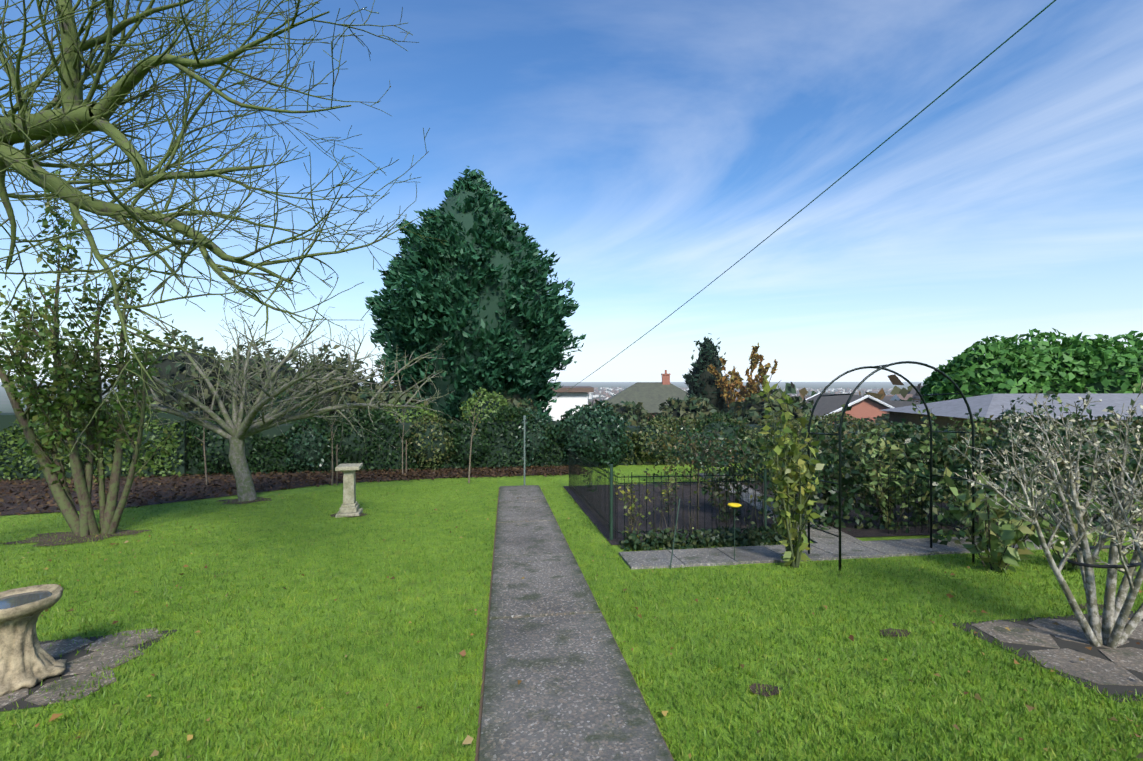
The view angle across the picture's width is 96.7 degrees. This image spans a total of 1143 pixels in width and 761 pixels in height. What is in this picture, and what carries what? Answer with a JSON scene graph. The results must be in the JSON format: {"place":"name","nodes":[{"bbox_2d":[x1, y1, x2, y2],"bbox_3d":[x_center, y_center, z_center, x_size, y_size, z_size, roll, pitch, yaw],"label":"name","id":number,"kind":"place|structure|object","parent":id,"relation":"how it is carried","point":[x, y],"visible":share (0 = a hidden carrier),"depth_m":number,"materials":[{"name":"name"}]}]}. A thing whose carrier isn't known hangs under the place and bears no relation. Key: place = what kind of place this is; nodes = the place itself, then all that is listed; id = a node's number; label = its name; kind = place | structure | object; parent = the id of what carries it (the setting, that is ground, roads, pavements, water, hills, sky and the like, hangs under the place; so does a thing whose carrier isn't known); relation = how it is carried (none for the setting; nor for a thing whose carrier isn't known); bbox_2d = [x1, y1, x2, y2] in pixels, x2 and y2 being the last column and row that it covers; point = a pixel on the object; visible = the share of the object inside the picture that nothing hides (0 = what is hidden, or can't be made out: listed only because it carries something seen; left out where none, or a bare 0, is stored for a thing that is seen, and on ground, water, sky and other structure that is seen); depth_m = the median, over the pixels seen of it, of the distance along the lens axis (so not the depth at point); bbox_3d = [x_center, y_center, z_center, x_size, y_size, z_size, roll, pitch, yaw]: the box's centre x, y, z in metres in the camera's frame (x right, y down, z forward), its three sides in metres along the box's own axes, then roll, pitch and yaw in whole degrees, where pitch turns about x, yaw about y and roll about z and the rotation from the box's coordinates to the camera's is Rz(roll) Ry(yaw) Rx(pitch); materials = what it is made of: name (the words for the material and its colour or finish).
{"place":"outdoors","nodes":[
{"label":"outdoors","id":0,"kind":"place"},
{"bbox_2d":[0,591,51,608],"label":"water","id":1,"kind":"structure","parent":0,"point":[11,601],"depth_m":3.23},
{"bbox_2d":[0,382,1142,760],"bbox_3d":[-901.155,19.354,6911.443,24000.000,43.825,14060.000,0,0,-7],"label":"ground","id":2,"kind":"structure","parent":0,"point":[392,538],"depth_m":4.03,"materials":[{"name":"plant"}]},
{"bbox_2d":[0,394,206,480],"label":"hedge","id":3,"kind":"object","parent":2,"relation":"on","point":[6,419],"depth_m":14.25,"materials":[{"name":"plant"}]},
{"bbox_2d":[109,404,195,477],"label":"shrub","id":4,"kind":"object","parent":2,"relation":"on","point":[164,452],"depth_m":14.40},
{"bbox_2d":[114,329,233,420],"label":"neighbour shrub","id":5,"kind":"object","parent":2,"relation":"on","point":[166,361],"depth_m":23.61,"materials":[{"name":"plant"}]},
{"bbox_2d":[0,0,447,460],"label":"tree","id":6,"kind":"object","parent":2,"relation":"on","point":[76,117],"visible":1,"depth_m":4.11,"materials":[{"name":"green plant"}]},
{"bbox_2d":[191,413,262,473],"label":"shrub","id":7,"kind":"object","parent":2,"relation":"on","point":[200,452],"depth_m":14.64,"materials":[{"name":"plant"}]},
{"bbox_2d":[199,338,298,416],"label":"neighbour shrub","id":8,"kind":"object","parent":2,"relation":"on","point":[255,357],"depth_m":24.48,"materials":[{"name":"plant"}]},
{"bbox_2d":[237,392,329,423],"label":"light bush","id":9,"kind":"object","parent":2,"relation":"on","point":[307,407],"depth_m":16.30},
{"bbox_2d":[0,467,582,515],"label":"bed soil","id":10,"kind":"structure","parent":2,"relation":"on","point":[55,508],"depth_m":12.02,"materials":[{"name":"brown soil"}]},
{"bbox_2d":[9,401,104,473],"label":"shrub","id":11,"kind":"object","parent":10,"relation":"on","point":[40,428],"depth_m":13.98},
{"bbox_2d":[0,464,586,515],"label":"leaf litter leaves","id":12,"kind":"object","parent":10,"relation":"on","point":[500,471],"visible":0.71,"depth_m":13.19,"materials":[{"name":"plant"}]},
{"bbox_2d":[193,393,481,485],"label":"tree trunks","id":13,"kind":"object","parent":10,"relation":"on","point":[206,478],"depth_m":12.56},
{"bbox_2d":[336,440,406,484],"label":"stakes","id":14,"kind":"object","parent":10,"relation":"on","point":[337,461],"visible":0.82,"depth_m":12.40,"materials":[{"name":"brown wood"}]},
{"bbox_2d":[277,418,335,472],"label":"shrub","id":15,"kind":"object","parent":2,"relation":"on","point":[290,443],"depth_m":15.04,"materials":[{"name":"plant"}]},
{"bbox_2d":[269,343,377,417],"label":"neighbour shrub","id":16,"kind":"object","parent":2,"relation":"on","point":[337,361],"depth_m":23.03,"materials":[{"name":"plant"}]},
{"bbox_2d":[335,463,362,517],"bbox_3d":[-3.758,1.854,8.598,0.370,0.846,0.370,0,0,-13],"label":"pedestal","id":17,"kind":"object","parent":2,"relation":"on","point":[349,506],"visible":0.98,"depth_m":8.51,"materials":[{"name":"stone"}]},
{"bbox_2d":[323,407,384,470],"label":"shrub","id":18,"kind":"object","parent":2,"relation":"on","point":[355,438],"depth_m":15.29,"materials":[{"name":"plant"}]},
{"bbox_2d":[184,404,565,475],"bbox_3d":[-5.744,1.841,16.026,11.179,2.155,1.554,0,0,-7],"label":"hedge","id":19,"kind":"object","parent":2,"relation":"on","point":[388,418],"depth_m":15.54,"materials":[{"name":"plant"}]},
{"bbox_2d":[341,380,429,418],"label":"neighbour shrub","id":20,"kind":"object","parent":2,"relation":"on","point":[352,398],"depth_m":19.11,"materials":[{"name":"plant"}]},
{"bbox_2d":[376,401,440,422],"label":"light bush","id":21,"kind":"object","parent":2,"relation":"on","point":[423,411],"depth_m":16.80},
{"bbox_2d":[405,411,455,470],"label":"shrub","id":22,"kind":"object","parent":2,"relation":"on","point":[423,422],"depth_m":15.44,"materials":[{"name":"plant"}]},
{"bbox_2d":[447,415,494,468],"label":"shrub","id":23,"kind":"object","parent":2,"relation":"on","point":[456,441],"depth_m":15.65,"materials":[{"name":"plant"}]},
{"bbox_2d":[365,166,585,421],"bbox_3d":[-4.047,-1.928,21.790,9.118,14.267,9.343,0,0,-7],"label":"leyland conifer","id":24,"kind":"object","parent":2,"relation":"on","point":[546,321],"depth_m":19.23,"materials":[{"name":"plant"}]},
{"bbox_2d":[459,387,518,421],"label":"light bush","id":25,"kind":"object","parent":2,"relation":"on","point":[494,394],"depth_m":16.95,"materials":[{"name":"plant"}]},
{"bbox_2d":[460,390,537,420],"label":"neighbour shrub","id":26,"kind":"object","parent":2,"relation":"on","point":[513,401],"depth_m":19.61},
{"bbox_2d":[507,408,554,467],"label":"shrub","id":27,"kind":"object","parent":2,"relation":"on","point":[542,431],"depth_m":16.01,"materials":[{"name":"plant"}]},
{"bbox_2d":[0,497,1102,696],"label":"soil patches","id":28,"kind":"object","parent":2,"relation":"on","point":[126,532],"visible":0.56,"depth_m":6.94,"materials":[{"name":"soil"}]},
{"bbox_2d":[0,171,192,536],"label":"multistem tree","id":29,"kind":"object","parent":28,"relation":"on","point":[68,398],"depth_m":7.13,"materials":[{"name":"plant"}]},
{"bbox_2d":[21,296,474,501],"bbox_3d":[-6.144,0.320,9.859,8.452,4.247,4.634,0,0,-7],"label":"old apple tree","id":30,"kind":"object","parent":28,"relation":"on","point":[237,430],"visible":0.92,"depth_m":10.07,"materials":[{"name":"grey plant"}]},
{"bbox_2d":[543,386,593,420],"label":"white house","id":31,"kind":"structure","parent":2,"relation":"on","point":[569,399],"depth_m":30.37,"materials":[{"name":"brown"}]},
{"bbox_2d":[0,611,1142,711],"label":"crazy paving","id":32,"kind":"structure","parent":2,"relation":"on","point":[1093,669],"depth_m":3.44,"materials":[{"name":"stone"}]},
{"bbox_2d":[0,584,66,696],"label":"birdbath","id":33,"kind":"object","parent":32,"relation":"on","point":[27,660],"visible":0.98,"depth_m":3.15,"materials":[{"name":"stone"}]},
{"bbox_2d":[948,378,1142,647],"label":"bare shrub","id":34,"kind":"object","parent":32,"relation":"on","point":[1113,630],"visible":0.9,"depth_m":3.58,"materials":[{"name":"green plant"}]},
{"bbox_2d":[1067,545,1142,567],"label":"support ring","id":35,"kind":"object","parent":34,"relation":"attached to","point":[1100,566],"visible":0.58,"depth_m":3.48,"materials":[{"name":"metal"}]},
{"bbox_2d":[0,488,1142,758],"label":"fallen leaves","id":36,"kind":"object","parent":2,"relation":"on","point":[466,740],"visible":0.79,"depth_m":3.40,"materials":[{"name":"plant"}]},
{"bbox_2d":[548,400,633,467],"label":"laurel bush","id":37,"kind":"object","parent":2,"relation":"on","point":[568,416],"depth_m":15.98,"materials":[{"name":"plant"}]},
{"bbox_2d":[582,400,657,425],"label":"neighbour shrub","id":38,"kind":"object","parent":2,"relation":"on","point":[638,409],"depth_m":23.30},
{"bbox_2d":[625,480,647,522],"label":"bed plant","id":39,"kind":"object","parent":2,"relation":"on","point":[634,502],"depth_m":7.81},
{"bbox_2d":[595,370,688,416],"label":"hip roof house","id":40,"kind":"structure","parent":2,"relation":"on","point":[651,396],"depth_m":46.30,"materials":[{"name":"grey brick"}]},
{"bbox_2d":[627,415,682,464],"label":"shrub","id":41,"kind":"object","parent":2,"relation":"on","point":[653,423],"depth_m":16.59,"materials":[{"name":"plant"}]},
{"bbox_2d":[646,490,667,533],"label":"rose canes","id":42,"kind":"object","parent":2,"relation":"on","point":[654,510],"depth_m":6.41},
{"bbox_2d":[655,395,725,424],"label":"neighbour shrub","id":43,"kind":"object","parent":2,"relation":"on","point":[699,403],"depth_m":21.37,"materials":[{"name":"plant"}]},
{"bbox_2d":[681,479,700,537],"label":"rose canes","id":44,"kind":"object","parent":2,"relation":"on","point":[688,509],"depth_m":6.51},
{"bbox_2d":[682,333,729,413],"bbox_3d":[8.042,1.390,30.028,3.866,8.275,3.812,0,0,-7],"label":"conifer tree","id":45,"kind":"object","parent":2,"relation":"on","point":[710,351],"depth_m":29.41,"materials":[{"name":"plant"}]},
{"bbox_2d":[688,412,750,463],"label":"shrub","id":46,"kind":"object","parent":2,"relation":"on","point":[725,425],"depth_m":16.76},
{"bbox_2d":[708,489,739,521],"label":"bed plant","id":47,"kind":"object","parent":2,"relation":"on","point":[735,494],"depth_m":7.66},
{"bbox_2d":[642,434,842,486],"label":"fruit bush leaves","id":48,"kind":"object","parent":2,"relation":"on","point":[665,446],"visible":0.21,"depth_m":12.03,"materials":[{"name":"plant"}]},
{"bbox_2d":[707,343,777,414],"bbox_3d":[8.802,0.909,27.181,3.571,5.952,3.522,0,0,-7],"label":"autumn tree","id":49,"kind":"object","parent":2,"relation":"on","point":[736,377],"depth_m":26.76,"materials":[{"name":"plant"}]},
{"bbox_2d":[737,475,760,538],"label":"rose canes","id":50,"kind":"object","parent":2,"relation":"on","point":[746,510],"depth_m":6.48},
{"bbox_2d":[588,374,920,403],"bbox_3d":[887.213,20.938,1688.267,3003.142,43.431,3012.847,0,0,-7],"label":"distant trees","id":51,"kind":"object","parent":2,"relation":"on","point":[880,394],"visible":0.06,"depth_m":85.69,"materials":[{"name":"green plant"}]},
{"bbox_2d":[588,386,922,405],"bbox_3d":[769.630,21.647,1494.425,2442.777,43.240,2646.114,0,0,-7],"label":"distant town houses","id":52,"kind":"structure","parent":2,"relation":"on","point":[898,397],"depth_m":1448.31,"materials":[{"name":"grey brick"}]},
{"bbox_2d":[612,412,902,465],"bbox_3d":[6.495,1.996,17.680,10.300,1.782,1.667,0,0,-7],"label":"hedge","id":53,"kind":"object","parent":2,"relation":"on","point":[677,420],"depth_m":17.08,"materials":[{"name":"plant"}]},
{"bbox_2d":[724,387,821,424],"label":"neighbour shrub","id":54,"kind":"object","parent":2,"relation":"on","point":[756,399],"depth_m":21.38,"materials":[{"name":"plant"}]},
{"bbox_2d":[755,414,805,457],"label":"shrub","id":55,"kind":"object","parent":2,"relation":"on","point":[766,421],"depth_m":17.18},
{"bbox_2d":[757,373,824,567],"bbox_3d":[2.335,1.005,5.458,0.674,2.178,0.987,0,0,30],"label":"climbing plant","id":56,"kind":"object","parent":2,"relation":"on","point":[794,452],"depth_m":5.44,"materials":[{"name":"plant"}]},
{"bbox_2d":[815,416,847,423],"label":"neighbour shrub","id":57,"kind":"object","parent":2,"relation":"on","point":[831,420],"depth_m":29.54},
{"bbox_2d":[800,392,894,421],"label":"brick gable house","id":58,"kind":"structure","parent":2,"relation":"on","point":[867,406],"depth_m":36.83,"materials":[{"name":"brown tile"}]},
{"bbox_2d":[563,479,1141,544],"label":"bed soil","id":59,"kind":"structure","parent":2,"relation":"on","point":[710,513],"depth_m":8.22,"materials":[{"name":"soil"}]},
{"bbox_2d":[613,473,633,500],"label":"bed plant","id":60,"kind":"object","parent":59,"relation":"on","point":[620,487],"depth_m":9.70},
{"bbox_2d":[620,477,654,541],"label":"rose canes","id":61,"kind":"object","parent":59,"relation":"on","point":[630,508],"depth_m":6.37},
{"bbox_2d":[625,475,651,532],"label":"rose canes","id":62,"kind":"object","parent":59,"relation":"on","point":[640,506],"depth_m":6.43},
{"bbox_2d":[652,472,677,535],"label":"rose canes","id":63,"kind":"object","parent":59,"relation":"on","point":[669,506],"depth_m":6.54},
{"bbox_2d":[652,480,679,511],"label":"bed plant","id":64,"kind":"object","parent":59,"relation":"on","point":[665,492],"depth_m":8.60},
{"bbox_2d":[663,465,677,495],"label":"bed plant","id":65,"kind":"object","parent":59,"relation":"on","point":[669,481],"depth_m":10.24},
{"bbox_2d":[610,464,766,568],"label":"fence posts","id":66,"kind":"object","parent":59,"relation":"on","point":[611,499],"visible":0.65,"depth_m":6.67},
{"bbox_2d":[728,503,740,507],"bbox_3d":[1.804,1.385,5.622,0.150,0.030,0.150,0,0,-7],"label":"yellow dish on rod","id":67,"kind":"object","parent":66,"relation":"on","point":[735,505],"visible":1,"depth_m":5.64,"materials":[{"name":"yellow plastic"}]},
{"bbox_2d":[696,468,698,537],"bbox_3d":[1.664,1.595,6.693,0.043,1.000,0.026,0,0,-7],"label":"stake","id":68,"kind":"object","parent":59,"relation":"on","point":[698,498],"visible":0.3,"depth_m":6.68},
{"bbox_2d":[663,419,742,470],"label":"shrub","id":69,"kind":"object","parent":59,"relation":"on","point":[709,449],"depth_m":6.61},
{"bbox_2d":[619,524,786,551],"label":"low border plants","id":70,"kind":"object","parent":59,"relation":"on","point":[709,539],"visible":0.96,"depth_m":6.31,"materials":[{"name":"plant"}]},
{"bbox_2d":[707,476,720,505],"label":"bed plant","id":71,"kind":"object","parent":59,"relation":"on","point":[712,492],"depth_m":9.13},
{"bbox_2d":[709,482,737,531],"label":"rose canes","id":72,"kind":"object","parent":59,"relation":"on","point":[725,505],"depth_m":6.67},
{"bbox_2d":[695,433,763,516],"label":"bramble bush","id":73,"kind":"object","parent":59,"relation":"on","point":[728,472],"depth_m":8.11,"materials":[{"name":"plant"}]},
{"bbox_2d":[750,479,769,539],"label":"rose canes","id":74,"kind":"object","parent":59,"relation":"on","point":[760,505],"depth_m":6.48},
{"bbox_2d":[710,407,855,524],"bbox_3d":[2.823,1.280,6.902,1.404,1.818,1.378,0,0,-7],"label":"bramble bush","id":75,"kind":"object","parent":59,"relation":"on","point":[824,459],"depth_m":7.05,"materials":[{"name":"plant"}]},
{"bbox_2d":[742,414,841,496],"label":"bramble bush","id":76,"kind":"object","parent":59,"relation":"on","point":[755,433],"depth_m":8.91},
{"bbox_2d":[802,404,881,526],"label":"bramble bush","id":77,"kind":"object","parent":59,"relation":"on","point":[861,476],"depth_m":7.25,"materials":[{"name":"plant"}]},
{"bbox_2d":[569,449,1130,540],"bbox_3d":[2.969,1.815,7.645,9.154,1.278,4.085,0,0,29],"label":"metal fence","id":78,"kind":"object","parent":59,"relation":"on","point":[590,469],"visible":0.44,"depth_m":6.96,"materials":[{"name":"black"}]},
{"bbox_2d":[733,421,976,530],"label":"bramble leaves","id":79,"kind":"object","parent":59,"relation":"on","point":[857,489],"visible":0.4,"depth_m":7.28,"materials":[{"name":"plant"}]},
{"bbox_2d":[856,435,892,498],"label":"climbing plant","id":80,"kind":"object","parent":59,"relation":"on","point":[868,469],"depth_m":9.22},
{"bbox_2d":[838,417,946,529],"bbox_3d":[4.322,1.351,7.093,1.172,1.698,1.486,0,0,-7],"label":"bramble bush","id":81,"kind":"object","parent":59,"relation":"on","point":[873,472],"depth_m":7.04,"materials":[{"name":"plant"}]},
{"bbox_2d":[887,415,961,521],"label":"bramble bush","id":82,"kind":"object","parent":59,"relation":"on","point":[923,438],"depth_m":7.42,"materials":[{"name":"plant"}]},
{"bbox_2d":[804,420,1046,504],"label":"fruit bush leaves","id":83,"kind":"object","parent":59,"relation":"on","point":[868,424],"visible":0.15,"depth_m":9.57,"materials":[{"name":"plant"}]},
{"bbox_2d":[912,403,997,500],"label":"bramble bush","id":84,"kind":"object","parent":59,"relation":"on","point":[977,426],"depth_m":9.26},
{"bbox_2d":[935,408,1067,511],"bbox_3d":[5.911,1.255,7.383,1.033,1.768,1.838,0,0,-7],"label":"bramble bush","id":85,"kind":"object","parent":59,"relation":"on","point":[994,443],"depth_m":6.89,"materials":[{"name":"plant"}]},
{"bbox_2d":[965,406,1056,464],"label":"bramble bush","id":86,"kind":"object","parent":59,"relation":"on","point":[995,424],"depth_m":9.26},
{"bbox_2d":[990,389,1086,511],"bbox_3d":[6.965,1.161,7.640,1.369,2.086,1.226,0,0,-7],"label":"bramble bush","id":87,"kind":"object","parent":59,"relation":"on","point":[1012,410],"depth_m":7.51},
{"bbox_2d":[1052,392,1142,522],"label":"bramble bush","id":88,"kind":"object","parent":59,"relation":"on","point":[1074,415],"depth_m":7.34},
{"bbox_2d":[852,417,877,422],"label":"neighbour shrub","id":89,"kind":"object","parent":2,"relation":"on","point":[868,418],"depth_m":34.40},
{"bbox_2d":[870,406,903,422],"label":"neighbour shrub","id":90,"kind":"object","parent":2,"relation":"on","point":[884,417],"visible":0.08,"depth_m":24.69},
{"bbox_2d":[808,361,974,570],"bbox_3d":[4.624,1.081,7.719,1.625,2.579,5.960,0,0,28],"label":"garden arch","id":91,"kind":"structure","parent":2,"relation":"on","point":[879,367],"depth_m":5.58,"materials":[{"name":"black metal"}]},
{"bbox_2d":[878,399,919,407],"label":"brick gable house","id":92,"kind":"structure","parent":2,"relation":"on","point":[894,403],"depth_m":45.84,"materials":[{"name":"tile"}]},
{"bbox_2d":[920,376,949,403],"bbox_3d":[16.953,1.154,22.204,3.825,3.925,3.180,0,0,-7],"label":"tree","id":93,"kind":"object","parent":2,"relation":"on","point":[925,386],"visible":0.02,"depth_m":22.21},
{"bbox_2d":[920,335,1058,402],"bbox_3d":[17.442,0.582,21.180,5.435,5.006,4.430,0,0,-7],"label":"tree","id":94,"kind":"object","parent":2,"relation":"on","point":[968,359],"depth_m":20.12,"materials":[{"name":"plant"}]},
{"bbox_2d":[938,463,1065,572],"bbox_3d":[4.485,1.504,5.196,0.947,1.246,1.094,0,0,-7],"label":"pale shrub","id":95,"kind":"object","parent":2,"relation":"on","point":[1005,529],"depth_m":5.17,"materials":[{"name":"plant"}]},
{"bbox_2d":[880,422,1142,545],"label":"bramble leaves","id":96,"kind":"object","parent":2,"relation":"on","point":[940,492],"visible":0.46,"depth_m":6.55,"materials":[{"name":"plant"}]},
{"bbox_2d":[882,393,1142,469],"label":"house roof","id":97,"kind":"structure","parent":2,"relation":"on","point":[943,412],"depth_m":15.99,"materials":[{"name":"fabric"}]},
{"bbox_2d":[993,328,1117,392],"bbox_3d":[20.017,0.408,21.254,6.053,5.264,5.023,0,0,-7],"label":"conifer","id":98,"kind":"object","parent":2,"relation":"on","point":[1038,343],"depth_m":19.80,"materials":[{"name":"plant"}]},
{"bbox_2d":[970,413,1142,499],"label":"fruit bush leaves","id":99,"kind":"object","parent":2,"relation":"on","point":[1102,418],"visible":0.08,"depth_m":10.69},
{"bbox_2d":[1020,480,1107,571],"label":"pale shrub","id":100,"kind":"object","parent":2,"relation":"on","point":[1033,538],"depth_m":5.30,"materials":[{"name":"plant"}]},
{"bbox_2d":[1017,384,1142,514],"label":"bramble bush","id":101,"kind":"object","parent":2,"relation":"on","point":[1089,421],"depth_m":8.42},
{"bbox_2d":[1048,331,1142,392],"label":"tree","id":102,"kind":"object","parent":2,"relation":"on","point":[1128,357],"depth_m":19.09,"materials":[{"name":"plant"}]},
{"bbox_2d":[1104,330,1142,359],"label":"tree","id":103,"kind":"object","parent":2,"relation":"on","point":[1130,335],"depth_m":20.46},
{"bbox_2d":[0,0,1142,381],"label":"sky","id":104,"kind":"structure","parent":0,"point":[650,146],"materials":[{"name":"blue"}]},
{"bbox_2d":[475,486,673,760],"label":"edging","id":105,"kind":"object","parent":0,"point":[481,705],"depth_m":3.33,"materials":[{"name":"brown"}]},
{"bbox_2d":[522,415,526,484],"bbox_3d":[-1.096,1.648,11.849,0.096,1.660,0.100,0,0,37],"label":"clothes pole","id":106,"kind":"object","parent":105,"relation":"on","point":[524,419],"visible":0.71,"depth_m":11.83,"materials":[{"name":"metal"}]},
{"bbox_2d":[478,485,672,760],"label":"garden path","id":107,"kind":"structure","parent":0,"point":[575,694],"depth_m":3.28,"materials":[{"name":"concrete"}]},
{"bbox_2d":[619,473,1066,569],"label":"slab path","id":108,"kind":"structure","parent":0,"point":[824,546],"depth_m":5.97,"materials":[{"name":"concrete"}]},
{"bbox_2d":[1133,383,1142,392],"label":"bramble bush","id":109,"kind":"object","parent":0,"point":[1136,385],"depth_m":9.16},
{"bbox_3d":[3.794,-1.114,-3.945,0.056,4.903,0.056,0,0,-7],"label":"line anchor post","id":110,"kind":"object","parent":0,"visible":0},
{"bbox_2d":[525,0,1055,417],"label":"washing line cord","id":111,"kind":"object","parent":110,"relation":"attached to","point":[857,163],"visible":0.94,"depth_m":2.81,"materials":[{"name":"black plastic"}]}
]}

